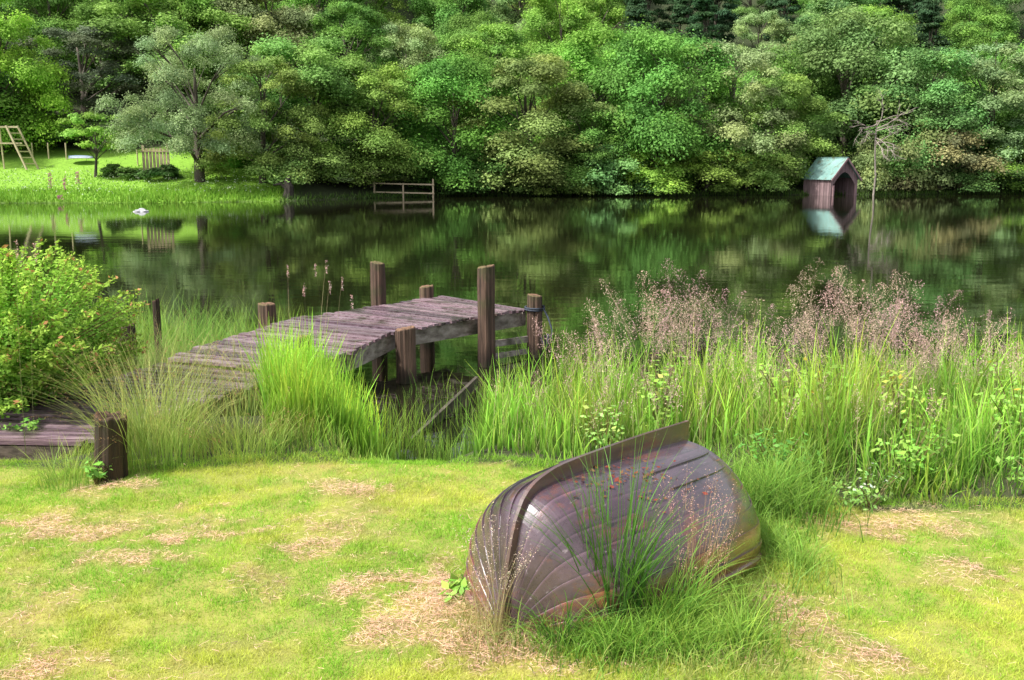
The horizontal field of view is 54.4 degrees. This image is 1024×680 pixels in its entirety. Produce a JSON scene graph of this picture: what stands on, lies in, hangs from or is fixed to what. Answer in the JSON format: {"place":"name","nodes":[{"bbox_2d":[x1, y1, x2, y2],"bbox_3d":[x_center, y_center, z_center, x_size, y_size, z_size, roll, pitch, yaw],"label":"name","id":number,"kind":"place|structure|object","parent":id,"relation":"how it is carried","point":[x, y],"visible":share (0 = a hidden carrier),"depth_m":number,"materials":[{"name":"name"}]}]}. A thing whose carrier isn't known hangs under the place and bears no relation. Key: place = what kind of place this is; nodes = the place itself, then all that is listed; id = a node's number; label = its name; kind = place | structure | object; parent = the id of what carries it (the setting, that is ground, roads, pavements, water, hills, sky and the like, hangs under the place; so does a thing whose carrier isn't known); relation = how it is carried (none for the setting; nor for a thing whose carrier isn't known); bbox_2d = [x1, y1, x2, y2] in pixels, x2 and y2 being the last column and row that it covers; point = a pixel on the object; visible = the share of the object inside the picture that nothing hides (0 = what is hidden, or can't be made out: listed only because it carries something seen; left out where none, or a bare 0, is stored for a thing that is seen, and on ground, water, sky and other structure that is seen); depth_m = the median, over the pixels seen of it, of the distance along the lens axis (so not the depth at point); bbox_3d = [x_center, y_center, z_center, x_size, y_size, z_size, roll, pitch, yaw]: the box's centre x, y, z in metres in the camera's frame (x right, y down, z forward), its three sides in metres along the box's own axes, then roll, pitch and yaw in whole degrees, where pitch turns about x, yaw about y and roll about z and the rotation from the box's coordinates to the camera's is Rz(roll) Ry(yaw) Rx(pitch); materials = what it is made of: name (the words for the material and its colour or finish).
{"place":"outdoors","nodes":[
{"label":"outdoors","id":0,"kind":"place"},
{"bbox_2d":[0,194,1023,461],"bbox_3d":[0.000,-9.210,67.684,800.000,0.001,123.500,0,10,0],"label":"lake water","id":1,"kind":"structure","parent":0,"point":[562,256],"depth_m":28.37,"materials":[{"name":"green liquid"}]},
{"bbox_2d":[801,157,861,195],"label":"boathouse","id":2,"kind":"object","parent":1,"relation":"in","point":[829,176],"visible":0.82,"depth_m":86.76,"materials":[{"name":"brown wood"}]},
{"bbox_2d":[0,0,1023,679],"bbox_3d":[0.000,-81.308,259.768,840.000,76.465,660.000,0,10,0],"label":"ground","id":3,"kind":"structure","parent":0,"point":[132,160],"depth_m":5.81,"materials":[{"name":"green plant"}]},
{"bbox_2d":[0,125,38,169],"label":"climbing frame","id":4,"kind":"object","parent":3,"relation":"on","point":[15,145],"visible":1,"depth_m":79.42,"materials":[{"name":"wood"}]},
{"bbox_2d":[0,60,57,130],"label":"broadleaf tree","id":5,"kind":"object","parent":3,"relation":"on","point":[7,101],"visible":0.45,"depth_m":82.90,"materials":[{"name":"green plant"}]},
{"bbox_2d":[0,0,82,153],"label":"broadleaf tree","id":6,"kind":"object","parent":3,"relation":"on","point":[40,80],"visible":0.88,"depth_m":82.97,"materials":[{"name":"green plant"}]},
{"bbox_2d":[0,0,107,89],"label":"hillside tree","id":7,"kind":"object","parent":3,"relation":"on","point":[40,13],"visible":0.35,"depth_m":98.04,"materials":[{"name":"green plant"}]},
{"bbox_2d":[5,432,115,490],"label":"rush clump","id":8,"kind":"object","parent":3,"relation":"on","point":[66,474],"visible":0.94,"depth_m":7.25,"materials":[{"name":"green plant"}]},
{"bbox_2d":[0,237,148,418],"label":"leafy shrub","id":9,"kind":"object","parent":3,"relation":"on","point":[28,318],"visible":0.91,"depth_m":9.73,"materials":[{"name":"green plant"}]},
{"bbox_2d":[2,22,165,126],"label":"broadleaf tree","id":10,"kind":"object","parent":3,"relation":"on","point":[83,77],"visible":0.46,"depth_m":90.24,"materials":[{"name":"green plant"}]},
{"bbox_2d":[54,111,125,176],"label":"tree","id":11,"kind":"object","parent":3,"relation":"on","point":[76,131],"visible":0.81,"depth_m":77.16,"materials":[{"name":"green plant"}]},
{"bbox_2d":[60,0,158,91],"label":"hillside tree","id":12,"kind":"object","parent":3,"relation":"on","point":[84,10],"visible":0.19,"depth_m":97.08,"materials":[{"name":"green plant"}]},
{"bbox_2d":[94,411,127,482],"bbox_3d":[-2.996,0.939,7.431,0.298,0.845,0.267,0,10,0],"label":"wooden post","id":13,"kind":"object","parent":3,"relation":"on","point":[115,454],"visible":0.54,"depth_m":7.31,"materials":[{"name":"brown wood"}]},
{"bbox_2d":[98,163,141,178],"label":"shrub","id":14,"kind":"object","parent":3,"relation":"on","point":[115,169],"visible":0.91,"depth_m":77.23,"materials":[{"name":"green plant"}]},
{"bbox_2d":[2,313,283,475],"bbox_3d":[-2.836,0.400,7.651,2.516,1.184,2.406,0,10,0],"label":"rush clump","id":15,"kind":"object","parent":3,"relation":"on","point":[162,441],"visible":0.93,"depth_m":7.68,"materials":[{"name":"green plant"}]},
{"bbox_2d":[29,310,258,435],"bbox_3d":[-3.244,0.447,8.990,2.154,1.476,2.158,-2,10,-11],"label":"rush clump","id":16,"kind":"object","parent":3,"relation":"on","point":[151,385],"visible":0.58,"depth_m":8.94,"materials":[{"name":"green plant"}]},
{"bbox_2d":[140,145,169,170],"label":"picket panel","id":17,"kind":"object","parent":3,"relation":"on","point":[153,151],"visible":0.64,"depth_m":79.15,"materials":[{"name":"beige wood"}]},
{"bbox_2d":[133,164,183,178],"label":"shrub","id":18,"kind":"object","parent":3,"relation":"on","point":[172,171],"visible":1,"depth_m":76.91,"materials":[{"name":"green plant"}]},
{"bbox_2d":[91,307,233,385],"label":"rush clump","id":19,"kind":"object","parent":3,"relation":"on","point":[133,361],"visible":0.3,"depth_m":11.66,"materials":[{"name":"green plant"}]},
{"bbox_2d":[73,0,256,117],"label":"broadleaf tree","id":20,"kind":"object","parent":3,"relation":"on","point":[124,27],"visible":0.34,"depth_m":92.71,"materials":[{"name":"green plant"}]},
{"bbox_2d":[24,280,308,463],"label":"marsh grass","id":21,"kind":"structure","parent":3,"relation":"on","point":[201,334],"depth_m":12.58,"materials":[{"name":"green plant"}]},
{"bbox_2d":[127,0,258,96],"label":"hillside tree","id":22,"kind":"object","parent":3,"relation":"on","point":[186,13],"visible":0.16,"depth_m":95.78,"materials":[{"name":"green plant"}]},
{"bbox_2d":[86,19,304,182],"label":"willow tree","id":23,"kind":"object","parent":3,"relation":"on","point":[166,73],"visible":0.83,"depth_m":73.77,"materials":[{"name":"green plant"}]},
{"bbox_2d":[144,379,330,467],"bbox_3d":[-2.177,0.640,7.881,1.422,0.606,1.430,4,11,23],"label":"rush clump","id":24,"kind":"object","parent":3,"relation":"on","point":[239,451],"visible":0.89,"depth_m":7.91,"materials":[{"name":"green plant"}]},
{"bbox_2d":[193,52,334,183],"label":"willow tree","id":25,"kind":"object","parent":3,"relation":"on","point":[259,120],"visible":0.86,"depth_m":75.63,"materials":[{"name":"green plant"}]},
{"bbox_2d":[206,0,333,83],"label":"hillside tree","id":26,"kind":"object","parent":3,"relation":"on","point":[288,18],"visible":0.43,"depth_m":96.86,"materials":[{"name":"green plant"}]},
{"bbox_2d":[0,261,541,461],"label":"wooden jetty","id":27,"kind":"object","parent":3,"relation":"on","point":[379,327],"visible":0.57,"depth_m":12.77,"materials":[{"name":"brown wood"}]},
{"bbox_2d":[245,142,363,184],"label":"shore bush","id":28,"kind":"object","parent":3,"relation":"on","point":[341,156],"visible":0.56,"depth_m":76.99,"materials":[{"name":"green plant"}]},
{"bbox_2d":[218,32,404,165],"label":"broadleaf tree","id":29,"kind":"object","parent":3,"relation":"on","point":[326,71],"visible":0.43,"depth_m":79.69,"materials":[{"name":"green plant"}]},
{"bbox_2d":[264,0,378,55],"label":"hillside tree","id":30,"kind":"object","parent":3,"relation":"on","point":[308,2],"visible":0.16,"depth_m":109.97,"materials":[{"name":"green plant"}]},
{"bbox_2d":[91,305,558,464],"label":"waterside grass","id":31,"kind":"structure","parent":3,"relation":"on","point":[309,380],"depth_m":8.72,"materials":[{"name":"green plant"}]},
{"bbox_2d":[294,0,411,99],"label":"hillside tree","id":32,"kind":"object","parent":3,"relation":"on","point":[337,10],"visible":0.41,"depth_m":98.40,"materials":[{"name":"green plant"}]},
{"bbox_2d":[299,52,444,188],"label":"broadleaf tree","id":33,"kind":"object","parent":3,"relation":"on","point":[373,144],"visible":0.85,"depth_m":79.46,"materials":[{"name":"green plant"}]},
{"bbox_2d":[340,0,410,48],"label":"hillside tree","id":34,"kind":"object","parent":3,"relation":"on","point":[376,5],"visible":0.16,"depth_m":117.46,"materials":[{"name":"green plant"}]},
{"bbox_2d":[349,19,457,128],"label":"hillside tree","id":35,"kind":"object","parent":3,"relation":"on","point":[413,41],"visible":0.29,"depth_m":99.41,"materials":[{"name":"green plant"}]},
{"bbox_2d":[389,147,497,192],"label":"shore bush","id":36,"kind":"object","parent":3,"relation":"on","point":[477,183],"visible":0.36,"depth_m":83.47,"materials":[{"name":"green plant"}]},
{"bbox_2d":[398,0,503,59],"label":"hillside tree","id":37,"kind":"object","parent":3,"relation":"on","point":[441,11],"visible":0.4,"depth_m":117.96,"materials":[{"name":"green plant"}]},
{"bbox_2d":[362,45,544,191],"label":"broadleaf tree","id":38,"kind":"object","parent":3,"relation":"on","point":[446,81],"visible":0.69,"depth_m":82.64,"materials":[{"name":"green plant"}]},
{"bbox_2d":[438,573,468,601],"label":"leafy weed","id":39,"kind":"object","parent":3,"relation":"on","point":[455,585],"visible":0.6,"depth_m":5.30,"materials":[{"name":"green plant"}]},
{"bbox_2d":[426,5,510,118],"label":"hillside tree","id":40,"kind":"object","parent":3,"relation":"on","point":[454,25],"visible":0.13,"depth_m":108.66,"materials":[{"name":"green plant"}]},
{"bbox_2d":[423,19,536,144],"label":"hillside tree","id":41,"kind":"object","parent":3,"relation":"on","point":[468,45],"visible":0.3,"depth_m":99.53,"materials":[{"name":"green plant"}]},
{"bbox_2d":[14,240,946,480],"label":"seeding grass spikes","id":42,"kind":"object","parent":3,"relation":"on","point":[330,287],"visible":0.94,"depth_m":7.85,"materials":[{"name":"plant"}]},
{"bbox_2d":[435,150,540,194],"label":"shore bush","id":43,"kind":"object","parent":3,"relation":"on","point":[493,166],"visible":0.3,"depth_m":83.16,"materials":[{"name":"green plant"}]},
{"bbox_2d":[447,502,543,643],"bbox_3d":[-0.060,1.140,4.821,0.492,0.649,0.392,4,11,23],"label":"seed grass tuft","id":44,"kind":"object","parent":3,"relation":"on","point":[500,609],"visible":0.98,"depth_m":4.81,"materials":[{"name":"plant"}]},
{"bbox_2d":[0,156,1023,202],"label":"bank grass","id":45,"kind":"structure","parent":3,"relation":"on","point":[154,194],"depth_m":73.96,"materials":[{"name":"green plant"}]},
{"bbox_2d":[0,459,1023,679],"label":"dry grass clippings","id":46,"kind":"object","parent":3,"relation":"on","point":[429,581],"visible":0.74,"depth_m":5.30,"materials":[{"name":"plant"}]},
{"bbox_2d":[484,0,561,44],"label":"hillside tree","id":47,"kind":"object","parent":3,"relation":"on","point":[500,8],"visible":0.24,"depth_m":127.80,"materials":[{"name":"green plant"}]},
{"bbox_2d":[442,51,622,191],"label":"broadleaf tree","id":48,"kind":"object","parent":3,"relation":"on","point":[546,69],"visible":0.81,"depth_m":82.40,"materials":[{"name":"green plant"}]},
{"bbox_2d":[505,146,598,195],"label":"shore bush","id":49,"kind":"object","parent":3,"relation":"on","point":[537,192],"visible":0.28,"depth_m":83.83,"materials":[{"name":"green plant"}]},
{"bbox_2d":[512,0,608,105],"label":"hillside tree","id":50,"kind":"object","parent":3,"relation":"on","point":[541,15],"visible":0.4,"depth_m":108.67,"materials":[{"name":"green plant"}]},
{"bbox_2d":[450,585,681,646],"bbox_3d":[0.216,1.254,4.806,1.106,0.418,1.095,-7,12,-34],"label":"sedge tuft","id":51,"kind":"object","parent":3,"relation":"on","point":[558,631],"visible":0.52,"depth_m":4.72,"materials":[{"name":"green plant"}]},
{"bbox_2d":[536,106,639,193],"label":"broadleaf tree","id":52,"kind":"object","parent":3,"relation":"on","point":[592,133],"visible":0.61,"depth_m":83.82,"materials":[{"name":"green plant"}]},
{"bbox_2d":[519,18,678,166],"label":"broadleaf tree","id":53,"kind":"object","parent":3,"relation":"on","point":[577,47],"visible":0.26,"depth_m":91.11,"materials":[{"name":"green plant"}]},
{"bbox_2d":[574,400,625,448],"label":"bramble","id":54,"kind":"object","parent":3,"relation":"on","point":[603,437],"visible":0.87,"depth_m":7.97,"materials":[{"name":"green plant"}]},
{"bbox_2d":[551,0,651,57],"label":"hillside tree","id":55,"kind":"object","parent":3,"relation":"on","point":[613,10],"visible":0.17,"depth_m":122.66,"materials":[{"name":"green plant"}]},
{"bbox_2d":[545,130,665,194],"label":"shore bush","id":56,"kind":"object","parent":3,"relation":"on","point":[603,177],"visible":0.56,"depth_m":83.80,"materials":[{"name":"green plant"}]},
{"bbox_2d":[463,420,761,640],"bbox_3d":[0.516,0.965,5.535,1.352,0.777,1.829,8,13,38],"label":"upturned rowing boat","id":57,"kind":"object","parent":3,"relation":"on","point":[544,572],"visible":0.82,"depth_m":5.05,"materials":[{"name":"brown wood"}]},
{"bbox_2d":[500,414,745,634],"bbox_3d":[0.519,0.908,4.844,1.282,1.100,1.304,0,10,0],"label":"sedge tuft","id":58,"kind":"object","parent":3,"relation":"on","point":[634,576],"visible":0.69,"depth_m":4.76,"materials":[{"name":"green plant"}]},
{"bbox_2d":[610,0,650,102],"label":"conifer tree","id":59,"kind":"object","parent":3,"relation":"on","point":[636,10],"visible":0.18,"depth_m":108.22,"materials":[{"name":"green plant"}]},
{"bbox_2d":[619,0,674,34],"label":"conifer tree","id":60,"kind":"object","parent":3,"relation":"on","point":[663,25],"visible":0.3,"depth_m":130.75,"materials":[{"name":"green plant"}]},
{"bbox_2d":[605,147,717,195],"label":"shore bush","id":61,"kind":"object","parent":3,"relation":"on","point":[652,175],"visible":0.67,"depth_m":84.43,"materials":[{"name":"green plant"}]},
{"bbox_2d":[635,343,696,428],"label":"bramble","id":62,"kind":"object","parent":3,"relation":"on","point":[659,398],"visible":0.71,"depth_m":8.37,"materials":[{"name":"green plant"}]},
{"bbox_2d":[570,517,766,629],"bbox_3d":[0.755,1.155,4.869,1.071,0.611,1.151,0,10,0],"label":"sedge tuft","id":63,"kind":"object","parent":3,"relation":"on","point":[686,592],"visible":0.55,"depth_m":4.81,"materials":[{"name":"green plant"}]},
{"bbox_2d":[585,14,760,184],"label":"broadleaf tree","id":64,"kind":"object","parent":3,"relation":"on","point":[657,129],"visible":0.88,"depth_m":85.25,"materials":[{"name":"green plant"}]},
{"bbox_2d":[654,0,697,91],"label":"conifer tree","id":65,"kind":"object","parent":3,"relation":"on","point":[680,9],"visible":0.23,"depth_m":119.01,"materials":[{"name":"green plant"}]},
{"bbox_2d":[637,467,748,615],"bbox_3d":[0.888,1.035,5.097,0.580,0.774,0.554,0,10,0],"label":"seed grass tuft","id":66,"kind":"object","parent":3,"relation":"on","point":[707,559],"visible":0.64,"depth_m":5.03,"materials":[{"name":"plant"}]},
{"bbox_2d":[673,0,722,101],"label":"conifer tree","id":67,"kind":"object","parent":3,"relation":"on","point":[708,11],"visible":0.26,"depth_m":107.52,"materials":[{"name":"green plant"}]},
{"bbox_2d":[652,143,783,193],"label":"shore bush","id":68,"kind":"object","parent":3,"relation":"on","point":[716,174],"visible":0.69,"depth_m":85.88,"materials":[{"name":"green plant"}]},
{"bbox_2d":[687,0,749,42],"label":"conifer tree","id":69,"kind":"object","parent":3,"relation":"on","point":[723,25],"visible":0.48,"depth_m":132.79,"materials":[{"name":"green plant"}]},
{"bbox_2d":[657,39,809,184],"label":"broadleaf tree","id":70,"kind":"object","parent":3,"relation":"on","point":[755,59],"visible":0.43,"depth_m":86.57,"materials":[{"name":"green plant"}]},
{"bbox_2d":[457,305,1023,514],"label":"bank grass","id":71,"kind":"structure","parent":3,"relation":"on","point":[974,446],"depth_m":8.20,"materials":[{"name":"green plant"}]},
{"bbox_2d":[700,152,795,191],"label":"shore bush","id":72,"kind":"object","parent":3,"relation":"on","point":[774,179],"visible":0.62,"depth_m":86.49,"materials":[{"name":"green plant"}]},
{"bbox_2d":[720,0,779,16],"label":"hillside tree","id":73,"kind":"object","parent":3,"relation":"on","point":[741,10],"visible":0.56,"depth_m":146.59,"materials":[{"name":"green plant"}]},
{"bbox_2d":[726,9,797,88],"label":"hillside tree","id":74,"kind":"object","parent":3,"relation":"on","point":[773,30],"visible":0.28,"depth_m":118.20,"materials":[{"name":"green plant"}]},
{"bbox_2d":[734,427,822,473],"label":"bramble","id":75,"kind":"object","parent":3,"relation":"on","point":[752,436],"visible":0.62,"depth_m":7.12,"materials":[{"name":"green plant"}]},
{"bbox_2d":[753,0,803,44],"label":"conifer tree","id":76,"kind":"object","parent":3,"relation":"on","point":[783,4],"visible":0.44,"depth_m":133.92,"materials":[{"name":"green plant"}]},
{"bbox_2d":[716,71,859,183],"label":"broadleaf tree","id":77,"kind":"object","parent":3,"relation":"on","point":[795,88],"visible":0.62,"depth_m":88.12,"materials":[{"name":"green plant"}]},
{"bbox_2d":[740,41,851,140],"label":"hillside tree","id":78,"kind":"object","parent":3,"relation":"on","point":[824,85],"visible":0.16,"depth_m":97.04,"materials":[{"name":"green plant"}]},
{"bbox_2d":[743,345,850,435],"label":"bramble","id":79,"kind":"object","parent":3,"relation":"on","point":[787,379],"visible":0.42,"depth_m":8.27,"materials":[{"name":"green plant"}]},
{"bbox_2d":[769,0,859,99],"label":"hillside tree","id":80,"kind":"object","parent":3,"relation":"on","point":[810,16],"visible":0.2,"depth_m":118.08,"materials":[{"name":"green plant"}]},
{"bbox_2d":[813,32,903,159],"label":"hillside tree","id":81,"kind":"object","parent":3,"relation":"on","point":[853,83],"visible":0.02,"depth_m":100.64,"materials":[{"name":"green plant"}]},
{"bbox_2d":[824,463,904,509],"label":"bramble","id":82,"kind":"object","parent":3,"relation":"on","point":[862,500],"visible":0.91,"depth_m":6.77,"materials":[{"name":"green plant"}]},
{"bbox_2d":[738,0,996,164],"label":"broadleaf tree","id":83,"kind":"object","parent":3,"relation":"on","point":[834,54],"visible":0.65,"depth_m":91.78,"materials":[{"name":"green plant"}]},
{"bbox_2d":[820,3,923,125],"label":"hillside tree","id":84,"kind":"object","parent":3,"relation":"on","point":[885,11],"visible":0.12,"depth_m":107.22,"materials":[{"name":"green plant"}]},
{"bbox_2d":[851,88,917,194],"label":"dead tree","id":85,"kind":"object","parent":3,"relation":"on","point":[876,143],"visible":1,"depth_m":85.55,"materials":[{"name":"wood"}]},
{"bbox_2d":[850,112,960,191],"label":"shore bush","id":86,"kind":"object","parent":3,"relation":"on","point":[864,159],"visible":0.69,"depth_m":87.98,"materials":[{"name":"green plant"}]},
{"bbox_2d":[822,41,1001,182],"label":"broadleaf tree","id":87,"kind":"object","parent":3,"relation":"on","point":[944,63],"visible":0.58,"depth_m":88.97,"materials":[{"name":"green plant"}]},
{"bbox_2d":[865,365,958,439],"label":"bramble","id":88,"kind":"object","parent":3,"relation":"on","point":[922,400],"visible":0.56,"depth_m":8.01,"materials":[{"name":"green plant"}]},
{"bbox_2d":[867,411,960,478],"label":"nettle clump","id":89,"kind":"object","parent":3,"relation":"on","point":[914,448],"visible":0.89,"depth_m":7.14,"materials":[{"name":"green plant"}]},
{"bbox_2d":[911,0,952,71],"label":"conifer tree","id":90,"kind":"object","parent":3,"relation":"on","point":[930,13],"visible":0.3,"depth_m":108.41,"materials":[{"name":"green plant"}]},
{"bbox_2d":[879,127,1017,191],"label":"shore bush","id":91,"kind":"object","parent":3,"relation":"on","point":[959,139],"visible":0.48,"depth_m":87.25,"materials":[{"name":"green plant"}]},
{"bbox_2d":[933,0,1011,60],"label":"hillside tree","id":92,"kind":"object","parent":3,"relation":"on","point":[965,8],"visible":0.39,"depth_m":131.08,"materials":[{"name":"green plant"}]},
{"bbox_2d":[929,42,1023,179],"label":"broadleaf tree","id":93,"kind":"object","parent":3,"relation":"on","point":[993,74],"visible":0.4,"depth_m":89.54,"materials":[{"name":"green plant"}]},
{"bbox_2d":[941,0,1023,33],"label":"hillside tree","id":94,"kind":"object","parent":3,"relation":"on","point":[1008,3],"visible":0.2,"depth_m":142.33,"materials":[{"name":"green plant"}]},
{"bbox_2d":[942,156,1023,192],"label":"shore bush","id":95,"kind":"object","parent":3,"relation":"on","point":[964,177],"visible":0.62,"depth_m":88.14,"materials":[{"name":"green plant"}]},
{"bbox_2d":[945,10,1023,99],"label":"hillside tree","id":96,"kind":"object","parent":3,"relation":"on","point":[969,31],"visible":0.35,"depth_m":117.16,"materials":[{"name":"green plant"}]},
{"bbox_2d":[960,358,1023,445],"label":"bramble","id":97,"kind":"object","parent":3,"relation":"on","point":[1002,397],"visible":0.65,"depth_m":7.98,"materials":[{"name":"green plant"}]},
{"bbox_2d":[972,141,1023,191],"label":"shore bush","id":98,"kind":"object","parent":3,"relation":"on","point":[1013,168],"visible":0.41,"depth_m":89.30,"materials":[{"name":"green plant"}]},
{"bbox_2d":[973,39,1023,177],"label":"broadleaf tree","id":99,"kind":"object","parent":3,"relation":"on","point":[1005,115],"visible":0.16,"depth_m":94.02,"materials":[{"name":"green plant"}]},
{"bbox_2d":[388,401,887,679],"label":"rough grass","id":100,"kind":"structure","parent":0,"point":[774,492],"depth_m":4.83,"materials":[{"name":"green plant"}]},
{"bbox_2d":[532,258,1023,429],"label":"flowering grass","id":101,"kind":"structure","parent":0,"point":[893,329],"depth_m":8.83,"materials":[{"name":"plant"}]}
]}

